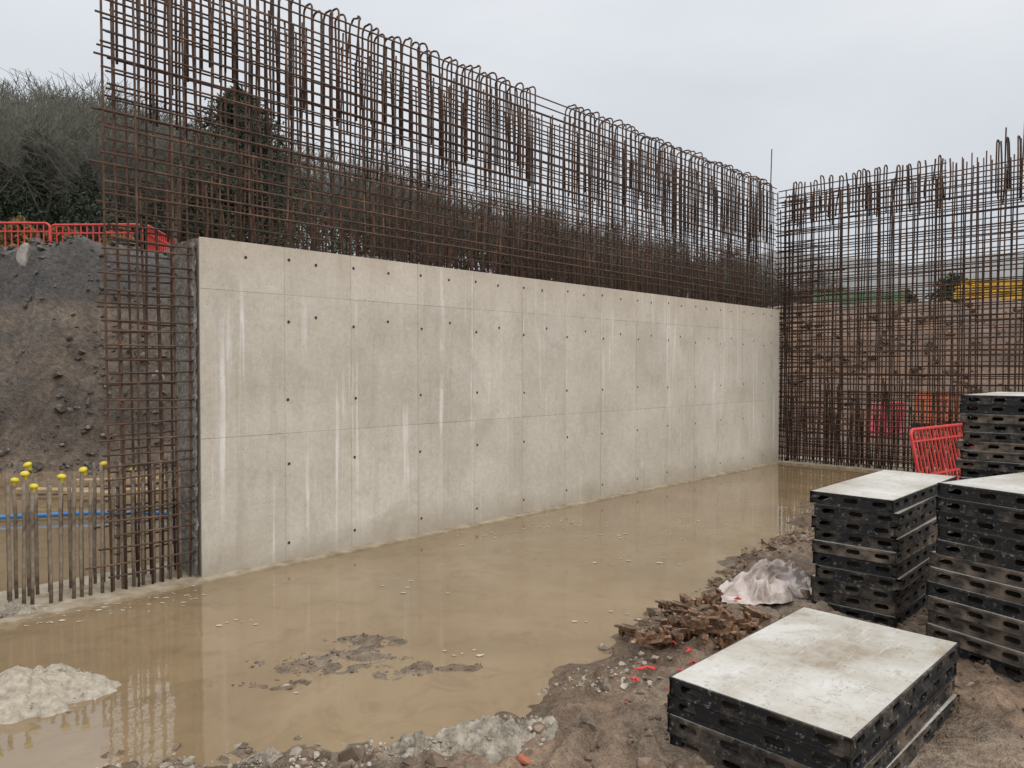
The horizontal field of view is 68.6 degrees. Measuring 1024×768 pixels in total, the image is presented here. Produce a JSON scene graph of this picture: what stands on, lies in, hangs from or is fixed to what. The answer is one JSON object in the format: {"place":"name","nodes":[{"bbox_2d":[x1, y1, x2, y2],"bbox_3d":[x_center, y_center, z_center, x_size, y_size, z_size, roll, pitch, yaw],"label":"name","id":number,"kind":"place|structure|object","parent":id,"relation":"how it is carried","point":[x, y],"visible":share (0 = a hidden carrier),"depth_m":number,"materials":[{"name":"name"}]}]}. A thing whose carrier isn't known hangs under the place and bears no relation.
{"place":"outdoors","nodes":[
{"label":"outdoors","id":0,"kind":"place"},
{"bbox_2d":[96,656,656,767],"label":"pale gravel","id":1,"kind":"structure","parent":0,"point":[189,760],"depth_m":3.08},
{"bbox_2d":[0,454,1015,767],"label":"water","id":2,"kind":"structure","parent":0,"point":[524,608],"depth_m":4.74,"materials":[{"name":"liquid"}]},
{"bbox_2d":[0,663,121,723],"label":"spoil heap","id":3,"kind":"object","parent":2,"relation":"on","point":[40,691],"visible":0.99,"depth_m":3.58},
{"bbox_2d":[237,747,282,767],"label":"spoil heap","id":4,"kind":"object","parent":2,"relation":"on","point":[268,754],"visible":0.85,"depth_m":3.00,"materials":[{"name":"stone"}]},
{"bbox_2d":[24,485,755,692],"bbox_3d":[0.928,1.447,6.993,3.006,0.002,8.862,1,2,43],"label":"scum","id":5,"kind":"object","parent":2,"relation":"on","point":[380,585],"visible":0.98,"depth_m":5.08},
{"bbox_2d":[383,730,452,761],"bbox_3d":[-0.360,1.502,3.100,0.386,0.142,0.283,0,1,0],"label":"spoil heap","id":6,"kind":"object","parent":2,"relation":"on","point":[415,744],"visible":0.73,"depth_m":3.08,"materials":[{"name":"stone"}]},
{"bbox_2d":[429,714,560,763],"bbox_3d":[-0.044,1.490,3.175,0.803,0.156,0.506,0,1,-20],"label":"spoil heap","id":7,"kind":"object","parent":2,"relation":"on","point":[493,739],"visible":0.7,"depth_m":3.13,"materials":[{"name":"concrete"}]},
{"bbox_2d":[0,236,1023,767],"bbox_3d":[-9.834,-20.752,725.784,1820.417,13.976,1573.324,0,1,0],"label":"ground","id":8,"kind":"structure","parent":0,"point":[30,416],"depth_m":11.74,"materials":[{"name":"soil"}]},
{"bbox_2d":[0,159,35,246],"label":"evergreen tree","id":9,"kind":"object","parent":8,"relation":"on","point":[6,199],"visible":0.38,"depth_m":37.67,"materials":[{"name":"green plant"}]},
{"bbox_2d":[0,215,40,247],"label":"shrub","id":10,"kind":"object","parent":8,"relation":"on","point":[19,218],"visible":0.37,"depth_m":19.73,"materials":[{"name":"yellow plant"}]},
{"bbox_2d":[0,222,50,247],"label":"safety barrier","id":11,"kind":"object","parent":8,"relation":"on","point":[30,231],"visible":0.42,"depth_m":15.94,"materials":[{"name":"red plastic"}]},
{"bbox_2d":[0,126,93,239],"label":"evergreen tree","id":12,"kind":"object","parent":8,"relation":"on","point":[51,217],"visible":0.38,"depth_m":38.14,"materials":[{"name":"green plant"}]},
{"bbox_2d":[0,90,96,207],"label":"bare tree","id":13,"kind":"object","parent":8,"relation":"on","point":[9,155],"visible":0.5,"depth_m":37.10,"materials":[{"name":"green plant"}]},
{"bbox_2d":[0,84,142,237],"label":"bare tree","id":14,"kind":"object","parent":8,"relation":"on","point":[42,150],"visible":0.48,"depth_m":37.59,"materials":[{"name":"brown plant"}]},
{"bbox_2d":[13,88,151,214],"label":"bare tree","id":15,"kind":"object","parent":8,"relation":"on","point":[74,109],"visible":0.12,"depth_m":45.55,"materials":[{"name":"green plant"}]},
{"bbox_2d":[44,161,132,241],"bbox_3d":[-21.312,-8.361,37.730,4.495,5.873,4.667,0,1,0],"label":"evergreen tree","id":16,"kind":"object","parent":8,"relation":"on","point":[76,216],"visible":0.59,"depth_m":37.40,"materials":[{"name":"green plant"}]},
{"bbox_2d":[0,76,183,241],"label":"bare tree","id":17,"kind":"object","parent":8,"relation":"on","point":[52,144],"visible":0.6,"depth_m":36.45,"materials":[{"name":"brown plant"}]},
{"bbox_2d":[41,116,151,234],"bbox_3d":[-20.763,-9.930,38.237,5.505,7.726,6.169,-1,2,-38],"label":"bare tree","id":18,"kind":"object","parent":8,"relation":"on","point":[60,177],"visible":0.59,"depth_m":37.47,"materials":[{"name":"brown plant"}]},
{"bbox_2d":[51,223,143,248],"bbox_3d":[-8.942,-2.938,16.141,2.052,1.026,0.500,0,1,2],"label":"safety barrier","id":19,"kind":"object","parent":8,"relation":"on","point":[87,232],"visible":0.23,"depth_m":16.12,"materials":[{"name":"red plastic"}]},
{"bbox_2d":[44,111,202,247],"bbox_3d":[-20.608,-10.672,40.532,7.952,8.886,8.521,0,1,1],"label":"bare tree","id":20,"kind":"object","parent":8,"relation":"on","point":[121,162],"visible":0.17,"depth_m":39.19,"materials":[{"name":"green plant"}]},
{"bbox_2d":[106,169,185,250],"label":"evergreen tree","id":21,"kind":"object","parent":8,"relation":"on","point":[150,205],"visible":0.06,"depth_m":41.29,"materials":[{"name":"green plant"}]},
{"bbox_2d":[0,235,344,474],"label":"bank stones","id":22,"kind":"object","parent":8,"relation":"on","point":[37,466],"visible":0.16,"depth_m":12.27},
{"bbox_2d":[129,110,240,242],"bbox_3d":[-16.754,-9.792,38.636,5.435,8.297,5.262,1,2,42],"label":"bare tree","id":23,"kind":"object","parent":8,"relation":"on","point":[176,144],"visible":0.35,"depth_m":37.89,"materials":[{"name":"brown plant"}]},
{"bbox_2d":[137,123,267,239],"bbox_3d":[-16.430,-9.836,40.215,6.638,8.121,7.114,0,1,-8],"label":"bare tree","id":24,"kind":"object","parent":8,"relation":"on","point":[191,149],"visible":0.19,"depth_m":38.48,"materials":[{"name":"brown plant"}]},
{"bbox_2d":[96,85,381,257],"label":"conifer tree","id":25,"kind":"object","parent":8,"relation":"on","point":[241,112],"visible":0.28,"depth_m":40.68,"materials":[{"name":"green plant"}]},
{"bbox_2d":[260,146,390,249],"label":"bare tree","id":26,"kind":"object","parent":8,"relation":"on","point":[336,178],"visible":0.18,"depth_m":61.28,"materials":[{"name":"brown plant"}]},
{"bbox_2d":[209,633,480,689],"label":"ridge clods","id":27,"kind":"object","parent":8,"relation":"on","point":[311,662],"visible":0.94,"depth_m":4.02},
{"bbox_2d":[294,147,409,253],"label":"bare tree","id":28,"kind":"object","parent":8,"relation":"on","point":[360,204],"visible":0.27,"depth_m":60.86,"materials":[{"name":"brown plant"}]},
{"bbox_2d":[343,157,443,260],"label":"bare tree","id":29,"kind":"object","parent":8,"relation":"on","point":[407,195],"visible":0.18,"depth_m":66.48,"materials":[{"name":"brown plant"}]},
{"bbox_2d":[0,455,801,624],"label":"wall footing","id":30,"kind":"object","parent":8,"relation":"on","point":[95,598],"depth_m":5.61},
{"bbox_2d":[5,476,12,602],"bbox_3d":[-3.279,1.047,4.889,0.028,0.898,0.030,1,2,44],"label":"starter bar","id":31,"kind":"object","parent":30,"relation":"on","point":[8,527],"visible":0.88,"depth_m":4.88,"materials":[{"name":"metal"}]},
{"bbox_2d":[10,478,19,598],"bbox_3d":[-3.424,1.067,5.173,0.058,0.847,0.058,1,2,44],"label":"starter bar","id":32,"kind":"object","parent":30,"relation":"on","point":[14,481],"visible":0.99,"depth_m":5.16,"materials":[{"name":"metal"}]},
{"bbox_2d":[20,471,29,603],"bbox_3d":[-3.216,1.034,4.960,0.058,0.921,0.058,1,2,44],"label":"starter bar","id":33,"kind":"object","parent":30,"relation":"on","point":[24,475],"visible":0.97,"depth_m":4.94,"materials":[{"name":"metal"}]},
{"bbox_2d":[0,601,49,617],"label":"spoil heap","id":34,"kind":"object","parent":30,"relation":"on","point":[11,609],"visible":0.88,"depth_m":4.85,"materials":[{"name":"soil"}]},
{"bbox_2d":[23,462,32,595],"bbox_3d":[-3.367,1.015,5.223,0.058,0.948,0.057,1,2,44],"label":"starter bar","id":35,"kind":"object","parent":30,"relation":"on","point":[27,466],"visible":0.94,"depth_m":5.21,"materials":[{"name":"metal"}]},
{"bbox_2d":[29,484,38,604],"bbox_3d":[-3.179,1.078,4.993,0.058,0.833,0.058,1,2,44],"label":"starter bar","id":36,"kind":"object","parent":30,"relation":"on","point":[33,488],"visible":0.96,"depth_m":4.97,"materials":[{"name":"metal"}]},
{"bbox_2d":[33,478,39,594],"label":"starter bar","id":37,"kind":"object","parent":30,"relation":"on","point":[36,541],"visible":0.86,"depth_m":5.25,"materials":[{"name":"metal"}]},
{"bbox_2d":[47,485,52,602],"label":"starter bar","id":38,"kind":"object","parent":30,"relation":"on","point":[49,527],"visible":0.98,"depth_m":5.06,"materials":[{"name":"metal"}]},
{"bbox_2d":[57,474,65,601],"bbox_3d":[-3.063,1.051,5.111,0.058,0.881,0.058,1,2,44],"label":"starter bar","id":39,"kind":"object","parent":30,"relation":"on","point":[61,478],"visible":1,"depth_m":5.09,"materials":[{"name":"metal"}]},
{"bbox_2d":[67,471,71,587],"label":"starter bar","id":40,"kind":"object","parent":30,"relation":"on","point":[69,522],"visible":0.91,"depth_m":5.40,"materials":[{"name":"metal"}]},
{"bbox_2d":[72,473,75,598],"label":"starter bar","id":41,"kind":"object","parent":30,"relation":"on","point":[73,535],"visible":1,"depth_m":5.15,"materials":[{"name":"metal"}]},
{"bbox_2d":[79,467,87,596],"bbox_3d":[-2.969,1.031,5.199,0.057,0.917,0.056,0,1,1],"label":"starter bar","id":42,"kind":"object","parent":30,"relation":"on","point":[83,471],"visible":0.99,"depth_m":5.18,"materials":[{"name":"metal"}]},
{"bbox_2d":[88,481,92,595],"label":"starter bar","id":43,"kind":"object","parent":30,"relation":"on","point":[90,537],"visible":0.93,"depth_m":5.23,"materials":[{"name":"metal"}]},
{"bbox_2d":[93,463,96,583],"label":"starter bar","id":44,"kind":"object","parent":30,"relation":"on","point":[94,523],"visible":0.93,"depth_m":5.51,"materials":[{"name":"metal"}]},
{"bbox_2d":[99,465,103,592],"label":"starter bar","id":45,"kind":"object","parent":30,"relation":"on","point":[102,527],"visible":0.98,"depth_m":5.27,"materials":[{"name":"metal"}]},
{"bbox_2d":[116,467,119,579],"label":"starter bar","id":46,"kind":"object","parent":30,"relation":"on","point":[117,531],"visible":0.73,"depth_m":5.63,"materials":[{"name":"metal"}]},
{"bbox_2d":[118,463,124,588],"bbox_3d":[-2.799,1.026,5.382,0.028,0.919,0.033,1,2,44],"label":"starter bar","id":47,"kind":"object","parent":30,"relation":"on","point":[122,526],"visible":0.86,"depth_m":5.37,"materials":[{"name":"metal"}]},
{"bbox_2d":[131,470,135,586],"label":"starter bar","id":48,"kind":"object","parent":30,"relation":"on","point":[133,526],"visible":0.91,"depth_m":5.44,"materials":[{"name":"metal"}]},
{"bbox_2d":[141,469,144,584],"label":"starter bar","id":49,"kind":"object","parent":30,"relation":"on","point":[142,527],"visible":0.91,"depth_m":5.48,"materials":[{"name":"metal"}]},
{"bbox_2d":[159,460,161,581],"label":"starter bar","id":50,"kind":"object","parent":30,"relation":"on","point":[160,522],"visible":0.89,"depth_m":5.57,"materials":[{"name":"metal"}]},
{"bbox_2d":[168,464,171,579],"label":"starter bar","id":51,"kind":"object","parent":30,"relation":"on","point":[170,521],"visible":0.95,"depth_m":5.62,"materials":[{"name":"metal"}]},
{"bbox_2d":[85,0,776,591],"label":"rebar cage","id":52,"kind":"object","parent":30,"relation":"on","point":[663,190],"visible":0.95,"depth_m":6.83,"materials":[{"name":"metal"}]},
{"bbox_2d":[168,237,778,577],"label":"concrete wall","id":53,"kind":"structure","parent":30,"relation":"on","point":[344,401],"depth_m":7.21,"materials":[{"name":"concrete"}]},
{"bbox_2d":[0,68,859,307],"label":"woodland","id":54,"kind":"object","parent":8,"relation":"on","point":[98,97],"visible":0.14,"depth_m":76.68,"materials":[{"name":"plant"}]},
{"bbox_2d":[394,167,474,267],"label":"bare tree","id":55,"kind":"object","parent":8,"relation":"on","point":[441,209],"visible":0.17,"depth_m":73.05,"materials":[{"name":"brown plant"}]},
{"bbox_2d":[440,180,561,271],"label":"bare tree","id":56,"kind":"object","parent":8,"relation":"on","point":[486,210],"visible":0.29,"depth_m":76.01,"materials":[{"name":"brown plant"}]},
{"bbox_2d":[101,520,1023,767],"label":"mud clods","id":57,"kind":"object","parent":8,"relation":"on","point":[355,754],"visible":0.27,"depth_m":3.19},
{"bbox_2d":[119,527,1023,767],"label":"rubble","id":58,"kind":"object","parent":8,"relation":"on","point":[297,750],"visible":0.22,"depth_m":3.18,"materials":[{"name":"stone"}]},
{"bbox_2d":[648,643,674,649],"bbox_3d":[0.849,1.465,4.203,0.192,0.044,0.062,15,-5,-33],"label":"formwork clamp","id":59,"kind":"object","parent":8,"relation":"on","point":[661,647],"visible":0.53,"depth_m":4.18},
{"bbox_2d":[634,629,667,644],"bbox_3d":[0.779,1.400,4.156,0.204,0.047,0.066,6,9,41],"label":"formwork clamp","id":60,"kind":"object","parent":59,"relation":"on","point":[642,631],"visible":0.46,"depth_m":4.17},
{"bbox_2d":[630,627,670,644],"bbox_3d":[0.749,1.365,4.065,0.222,0.071,0.051,-6,2,-6],"label":"rock","id":61,"kind":"object","parent":60,"relation":"on","point":[651,637],"visible":1,"depth_m":4.05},
{"bbox_2d":[690,246,787,305],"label":"bare tree","id":62,"kind":"object","parent":8,"relation":"on","point":[725,271],"visible":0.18,"depth_m":100.67,"materials":[{"name":"brown plant"}]},
{"bbox_2d":[719,558,811,604],"bbox_3d":[1.781,1.357,5.266,1.047,0.182,0.571,-1,2,-42],"label":"plastic bag","id":63,"kind":"object","parent":8,"relation":"on","point":[766,581],"visible":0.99,"depth_m":5.12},
{"bbox_2d":[669,693,959,767],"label":"concrete formwork","id":64,"kind":"object","parent":8,"relation":"on","point":[905,756],"visible":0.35,"depth_m":3.05,"materials":[{"name":"black metal"}]},
{"bbox_2d":[667,677,954,767],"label":"concrete formwork","id":65,"kind":"object","parent":64,"relation":"on","point":[756,756],"visible":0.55,"depth_m":2.97,"materials":[{"name":"black metal"}]},
{"bbox_2d":[667,662,956,767],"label":"concrete formwork","id":66,"kind":"object","parent":65,"relation":"on","point":[797,751],"visible":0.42,"depth_m":2.89,"materials":[{"name":"black metal"}]},
{"bbox_2d":[669,607,959,760],"bbox_3d":[1.369,1.248,3.307,1.280,0.076,0.745,-2,2,-45],"label":"concrete formwork","id":67,"kind":"object","parent":66,"relation":"on","point":[806,675],"visible":1,"depth_m":3.12,"materials":[{"name":"white metal"}]},
{"bbox_2d":[813,289,904,305],"bbox_3d":[17.067,-3.930,36.959,4.680,1.450,0.110,0,1,-3],"label":"green fence","id":68,"kind":"object","parent":8,"relation":"on","point":[852,295],"visible":0.12,"depth_m":36.89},
{"bbox_2d":[782,457,958,477],"bbox_3d":[7.667,1.572,10.181,7.850,0.422,0.950,1,2,44],"label":"cage footing","id":69,"kind":"object","parent":8,"relation":"on","point":[839,466],"visible":0.2,"depth_m":12.02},
{"bbox_2d":[771,127,1023,475],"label":"rebar cage","id":70,"kind":"object","parent":69,"relation":"on","point":[791,445],"visible":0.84,"depth_m":11.72,"materials":[{"name":"metal"}]},
{"bbox_2d":[811,587,937,627],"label":"concrete formwork","id":71,"kind":"object","parent":8,"relation":"on","point":[910,610],"visible":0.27,"depth_m":4.77,"materials":[{"name":"black metal"}]},
{"bbox_2d":[811,573,940,615],"bbox_3d":[2.651,1.370,5.296,0.515,0.076,1.450,1,1,43],"label":"concrete formwork","id":72,"kind":"object","parent":71,"relation":"on","point":[865,603],"visible":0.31,"depth_m":4.80,"materials":[{"name":"black metal"}]},
{"bbox_2d":[810,569,927,603],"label":"concrete formwork","id":73,"kind":"object","parent":72,"relation":"on","point":[867,592],"visible":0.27,"depth_m":4.78,"materials":[{"name":"black metal"}]},
{"bbox_2d":[815,546,948,591],"bbox_3d":[2.665,1.212,5.269,0.515,0.076,1.450,1,2,43],"label":"concrete formwork","id":74,"kind":"object","parent":73,"relation":"on","point":[870,579],"visible":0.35,"depth_m":4.77,"materials":[{"name":"black metal"}]},
{"bbox_2d":[812,536,935,577],"bbox_3d":[2.658,1.132,5.278,0.515,0.076,1.450,1,2,43],"label":"concrete formwork","id":75,"kind":"object","parent":74,"relation":"on","point":[908,564],"visible":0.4,"depth_m":4.79,"materials":[{"name":"black metal"}]},
{"bbox_2d":[812,524,951,565],"bbox_3d":[2.651,1.053,5.267,0.515,0.076,1.450,1,2,43],"label":"concrete formwork","id":76,"kind":"object","parent":75,"relation":"on","point":[866,553],"visible":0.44,"depth_m":4.79,"materials":[{"name":"metal"}]},
{"bbox_2d":[814,512,950,551],"bbox_3d":[2.672,0.973,5.282,0.515,0.076,1.450,1,2,43],"label":"concrete formwork","id":77,"kind":"object","parent":76,"relation":"on","point":[911,537],"visible":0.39,"depth_m":4.81,"materials":[{"name":"black metal"}]},
{"bbox_2d":[811,501,950,538],"bbox_3d":[2.646,0.893,5.287,0.515,0.076,1.450,1,2,43],"label":"concrete formwork","id":78,"kind":"object","parent":77,"relation":"on","point":[865,528],"visible":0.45,"depth_m":4.80,"materials":[{"name":"black metal"}]},
{"bbox_2d":[814,489,951,525],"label":"concrete formwork","id":79,"kind":"object","parent":78,"relation":"on","point":[909,513],"visible":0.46,"depth_m":4.79,"materials":[{"name":"black metal"}]},
{"bbox_2d":[810,470,956,512],"bbox_3d":[2.645,0.734,5.277,0.515,0.076,1.450,2,2,44],"label":"concrete formwork","id":80,"kind":"object","parent":79,"relation":"on","point":[891,488],"visible":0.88,"depth_m":5.00,"materials":[{"name":"black metal"}]},
{"bbox_2d":[778,302,1022,430],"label":"slope stones","id":81,"kind":"object","parent":8,"relation":"on","point":[926,353],"visible":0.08,"depth_m":25.67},
{"bbox_2d":[912,391,960,426],"bbox_3d":[9.997,0.594,17.617,1.642,0.821,0.400,-1,1,-28],"label":"safety barrier","id":82,"kind":"object","parent":8,"relation":"on","point":[946,397],"visible":0.18,"depth_m":17.50,"materials":[{"name":"orange plastic"}]},
{"bbox_2d":[909,423,972,479],"bbox_3d":[5.784,0.986,9.996,1.765,0.882,0.430,-1,-10,-38],"label":"safety barrier","id":83,"kind":"object","parent":8,"relation":"on","point":[923,440],"visible":0.44,"depth_m":9.86,"materials":[{"name":"red plastic"}]},
{"bbox_2d":[939,634,1023,681],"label":"concrete formwork","id":84,"kind":"object","parent":8,"relation":"on","point":[997,666],"visible":0.19,"depth_m":3.92,"materials":[{"name":"black metal"}]},
{"bbox_2d":[925,619,1023,668],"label":"concrete formwork","id":85,"kind":"object","parent":84,"relation":"on","point":[992,650],"visible":0.46,"depth_m":3.98,"materials":[{"name":"metal"}]},
{"bbox_2d":[927,606,1023,651],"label":"concrete formwork","id":86,"kind":"object","parent":85,"relation":"on","point":[989,634],"visible":0.35,"depth_m":4.01,"materials":[{"name":"metal"}]},
{"bbox_2d":[925,591,1023,636],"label":"concrete formwork","id":87,"kind":"object","parent":86,"relation":"on","point":[989,619],"visible":0.41,"depth_m":3.99,"materials":[{"name":"metal"}]},
{"bbox_2d":[926,577,1023,620],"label":"concrete formwork","id":88,"kind":"object","parent":87,"relation":"on","point":[990,603],"visible":0.48,"depth_m":4.00,"materials":[{"name":"black metal"}]},
{"bbox_2d":[927,562,1023,604],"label":"concrete formwork","id":89,"kind":"object","parent":88,"relation":"on","point":[996,589],"visible":0.45,"depth_m":4.02,"materials":[{"name":"metal"}]},
{"bbox_2d":[929,550,1023,587],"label":"concrete formwork","id":90,"kind":"object","parent":89,"relation":"on","point":[993,572],"visible":0.55,"depth_m":4.03,"materials":[{"name":"metal"}]},
{"bbox_2d":[936,536,1023,570],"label":"concrete formwork","id":91,"kind":"object","parent":90,"relation":"on","point":[1001,559],"visible":0.55,"depth_m":4.02,"materials":[{"name":"black metal"}]},
{"bbox_2d":[937,522,1023,555],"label":"concrete formwork","id":92,"kind":"object","parent":91,"relation":"on","point":[1002,543],"visible":0.58,"depth_m":4.02,"materials":[{"name":"black metal"}]},
{"bbox_2d":[936,508,1023,539],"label":"concrete formwork","id":93,"kind":"object","parent":92,"relation":"on","point":[1000,528],"visible":0.59,"depth_m":4.03,"materials":[{"name":"black metal"}]},
{"bbox_2d":[936,493,1023,524],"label":"concrete formwork","id":94,"kind":"object","parent":93,"relation":"on","point":[1001,513],"visible":0.46,"depth_m":4.02,"materials":[{"name":"black metal"}]},
{"bbox_2d":[937,472,1023,508],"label":"concrete formwork","id":95,"kind":"object","parent":94,"relation":"on","point":[1007,490],"visible":1,"depth_m":4.09,"materials":[{"name":"black metal"}]},
{"bbox_2d":[0,0,1023,279],"label":"sky","id":96,"kind":"structure","parent":0,"point":[836,88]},
{"bbox_2d":[626,250,1023,304],"bbox_3d":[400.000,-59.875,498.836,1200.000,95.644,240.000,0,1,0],"label":"hills","id":97,"kind":"structure","parent":0,"point":[967,275],"depth_m":524.06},
{"bbox_2d":[959,472,1002,479],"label":"concrete formwork","id":98,"kind":"object","parent":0,"point":[962,477],"visible":0.06,"depth_m":6.49,"materials":[{"name":"black metal"}]},
{"bbox_2d":[960,464,1023,477],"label":"concrete formwork","id":99,"kind":"object","parent":98,"relation":"on","point":[964,472],"visible":0.32,"depth_m":6.46,"materials":[{"name":"black metal"}]},
{"bbox_2d":[956,455,1023,472],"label":"concrete formwork","id":100,"kind":"object","parent":99,"relation":"on","point":[984,464],"visible":0.43,"depth_m":6.36,"materials":[{"name":"black metal"}]},
{"bbox_2d":[960,446,1023,462],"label":"concrete formwork","id":101,"kind":"object","parent":100,"relation":"on","point":[988,455],"visible":0.56,"depth_m":6.36,"materials":[{"name":"black metal"}]},
{"bbox_2d":[956,437,1023,452],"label":"concrete formwork","id":102,"kind":"object","parent":101,"relation":"on","point":[983,445],"visible":0.56,"depth_m":6.39,"materials":[{"name":"metal"}]},
{"bbox_2d":[962,428,1023,443],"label":"concrete formwork","id":103,"kind":"object","parent":102,"relation":"on","point":[991,437],"visible":0.56,"depth_m":6.37,"materials":[{"name":"black metal"}]},
{"bbox_2d":[962,420,1023,433],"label":"concrete formwork","id":104,"kind":"object","parent":103,"relation":"on","point":[993,427],"visible":0.62,"depth_m":6.39,"materials":[{"name":"black metal"}]},
{"bbox_2d":[960,410,1023,424],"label":"concrete formwork","id":105,"kind":"object","parent":104,"relation":"on","point":[992,418],"visible":0.69,"depth_m":6.39,"materials":[{"name":"metal"}]},
{"bbox_2d":[960,403,1023,414],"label":"concrete formwork","id":106,"kind":"object","parent":105,"relation":"on","point":[998,408],"visible":0.75,"depth_m":6.39,"materials":[{"name":"black metal"}]},
{"bbox_2d":[962,392,1023,404],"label":"concrete formwork","id":107,"kind":"object","parent":106,"relation":"on","point":[1008,398],"visible":1,"depth_m":6.40,"materials":[{"name":"black metal"}]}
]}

